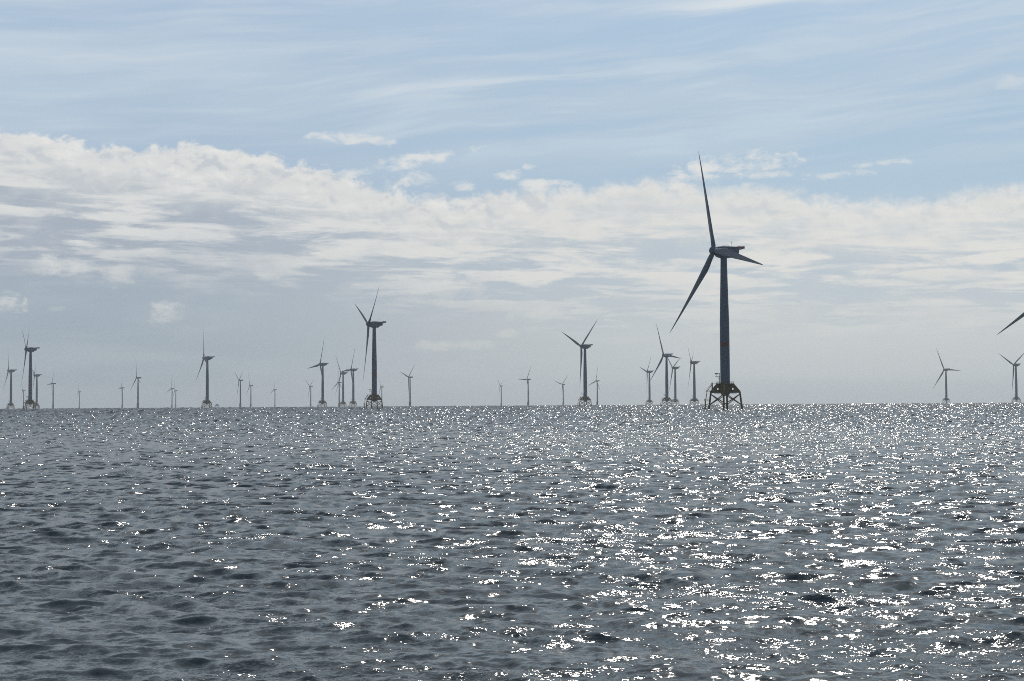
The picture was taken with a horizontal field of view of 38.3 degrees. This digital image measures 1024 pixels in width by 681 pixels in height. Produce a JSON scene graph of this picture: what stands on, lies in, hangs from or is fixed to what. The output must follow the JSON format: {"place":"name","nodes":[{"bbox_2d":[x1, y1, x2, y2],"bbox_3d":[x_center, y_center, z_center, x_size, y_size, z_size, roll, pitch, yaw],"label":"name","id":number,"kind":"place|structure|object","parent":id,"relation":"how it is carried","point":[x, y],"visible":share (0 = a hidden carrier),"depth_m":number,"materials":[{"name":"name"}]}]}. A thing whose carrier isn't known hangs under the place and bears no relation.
{"place":"outdoors","nodes":[
{"label":"outdoors","id":0,"kind":"place"},
{"bbox_2d":[0,402,1023,680],"bbox_3d":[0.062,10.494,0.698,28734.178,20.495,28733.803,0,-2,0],"label":"sea","id":1,"kind":"structure","parent":0,"point":[800,542],"depth_m":47.74,"materials":[{"name":"grey liquid"}]},
{"bbox_2d":[4,361,16,408],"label":"wind turbine","id":2,"kind":"object","parent":1,"relation":"in","point":[10,371],"visible":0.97,"depth_m":3782.90,"materials":[{"name":"grey metal"}]},
{"bbox_2d":[21,331,39,409],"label":"wind turbine","id":3,"kind":"object","parent":1,"relation":"in","point":[30,400],"visible":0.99,"depth_m":2417.53,"materials":[{"name":"grey metal"}]},
{"bbox_2d":[32,365,41,408],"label":"wind turbine","id":4,"kind":"object","parent":1,"relation":"in","point":[36,376],"visible":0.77,"depth_m":4325.41,"materials":[{"name":"grey metal"}]},
{"bbox_2d":[47,374,55,407],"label":"wind turbine","id":5,"kind":"object","parent":1,"relation":"in","point":[53,393],"visible":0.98,"depth_m":4781.56,"materials":[{"name":"grey metal"}]},
{"bbox_2d":[132,371,140,407],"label":"wind turbine","id":6,"kind":"object","parent":1,"relation":"in","point":[138,381],"visible":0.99,"depth_m":3940.71,"materials":[{"name":"grey metal"}]},
{"bbox_2d":[195,335,214,407],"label":"wind turbine","id":7,"kind":"object","parent":1,"relation":"in","point":[206,359],"visible":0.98,"depth_m":2893.89,"materials":[{"name":"grey metal"}]},
{"bbox_2d":[235,372,242,406],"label":"wind turbine","id":8,"kind":"object","parent":1,"relation":"in","point":[240,388],"visible":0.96,"depth_m":4405.70,"materials":[{"name":"grey metal"}]},
{"bbox_2d":[246,374,252,406],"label":"wind turbine","id":9,"kind":"object","parent":1,"relation":"in","point":[250,393],"visible":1,"depth_m":5450.08,"materials":[{"name":"grey metal"}]},
{"bbox_2d":[306,380,313,406],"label":"wind turbine","id":10,"kind":"object","parent":1,"relation":"in","point":[310,392],"visible":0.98,"depth_m":5767.31,"materials":[{"name":"grey metal"}]},
{"bbox_2d":[307,342,328,406],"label":"wind turbine","id":11,"kind":"object","parent":1,"relation":"in","point":[322,401],"visible":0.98,"depth_m":3372.44,"materials":[{"name":"grey metal"}]},
{"bbox_2d":[334,382,341,406],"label":"wind turbine","id":12,"kind":"object","parent":1,"relation":"in","point":[339,392],"visible":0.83,"depth_m":4893.11,"materials":[{"name":"grey metal"}]},
{"bbox_2d":[336,358,346,406],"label":"wind turbine","id":13,"kind":"object","parent":1,"relation":"in","point":[343,373],"visible":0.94,"depth_m":4294.53,"materials":[{"name":"grey metal"}]},
{"bbox_2d":[340,350,356,406],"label":"wind turbine","id":14,"kind":"object","parent":1,"relation":"in","point":[353,402],"visible":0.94,"depth_m":3891.44,"materials":[{"name":"grey metal"}]},
{"bbox_2d":[356,292,385,408],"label":"wind turbine","id":15,"kind":"object","parent":1,"relation":"in","point":[374,396],"visible":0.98,"depth_m":1730.21,"materials":[{"name":"grey metal"}]},
{"bbox_2d":[401,367,413,405],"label":"wind turbine","id":16,"kind":"object","parent":1,"relation":"in","point":[409,385],"visible":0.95,"depth_m":4078.01,"materials":[{"name":"grey metal"}]},
{"bbox_2d":[498,381,502,405],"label":"wind turbine","id":17,"kind":"object","parent":1,"relation":"in","point":[501,394],"visible":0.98,"depth_m":6005.46,"materials":[{"name":"grey metal"}]},
{"bbox_2d":[520,364,531,404],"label":"wind turbine","id":18,"kind":"object","parent":1,"relation":"in","point":[528,386],"visible":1,"depth_m":4538.11,"materials":[{"name":"grey metal"}]},
{"bbox_2d":[555,377,566,404],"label":"wind turbine","id":19,"kind":"object","parent":1,"relation":"in","point":[562,390],"visible":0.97,"depth_m":5669.09,"materials":[{"name":"grey metal"}]},
{"bbox_2d":[561,319,597,405],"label":"wind turbine","id":20,"kind":"object","parent":1,"relation":"in","point":[585,398],"visible":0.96,"depth_m":2422.24,"materials":[{"name":"grey metal"}]},
{"bbox_2d":[588,368,599,404],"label":"wind turbine","id":21,"kind":"object","parent":1,"relation":"in","point":[596,381],"visible":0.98,"depth_m":4888.98,"materials":[{"name":"grey metal"}]},
{"bbox_2d":[640,358,652,404],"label":"wind turbine","id":22,"kind":"object","parent":1,"relation":"in","point":[649,388],"visible":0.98,"depth_m":4327.27,"materials":[{"name":"grey metal"}]},
{"bbox_2d":[651,324,678,404],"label":"wind turbine","id":23,"kind":"object","parent":1,"relation":"in","point":[666,398],"visible":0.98,"depth_m":2888.82,"materials":[{"name":"grey metal"}]},
{"bbox_2d":[665,353,679,404],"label":"wind turbine","id":24,"kind":"object","parent":1,"relation":"in","point":[675,399],"visible":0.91,"depth_m":3895.77,"materials":[{"name":"grey metal"}]},
{"bbox_2d":[688,349,699,403],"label":"wind turbine","id":25,"kind":"object","parent":1,"relation":"in","point":[694,399],"visible":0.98,"depth_m":3406.27,"materials":[{"name":"grey metal"}]},
{"bbox_2d":[670,151,762,409],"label":"wind turbine","id":26,"kind":"object","parent":1,"relation":"in","point":[725,385],"visible":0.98,"depth_m":924.55,"materials":[{"name":"grey paint"}]},
{"bbox_2d":[933,351,959,402],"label":"wind turbine","id":27,"kind":"object","parent":1,"relation":"in","point":[946,370],"visible":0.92,"depth_m":4278.53,"materials":[{"name":"grey metal"}]},
{"bbox_2d":[998,312,1023,333],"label":"wind turbine","id":28,"kind":"object","parent":1,"relation":"in","point":[1018,318],"visible":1,"depth_m":1345.47,"materials":[{"name":"grey metal"}]},
{"bbox_2d":[1001,353,1023,402],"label":"wind turbine","id":29,"kind":"object","parent":1,"relation":"in","point":[1016,397],"visible":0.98,"depth_m":3785.31,"materials":[{"name":"grey metal"}]},
{"bbox_2d":[0,0,1023,408],"label":"sky","id":30,"kind":"structure","parent":0,"point":[505,177],"materials":[{"name":"blue"}]}
]}

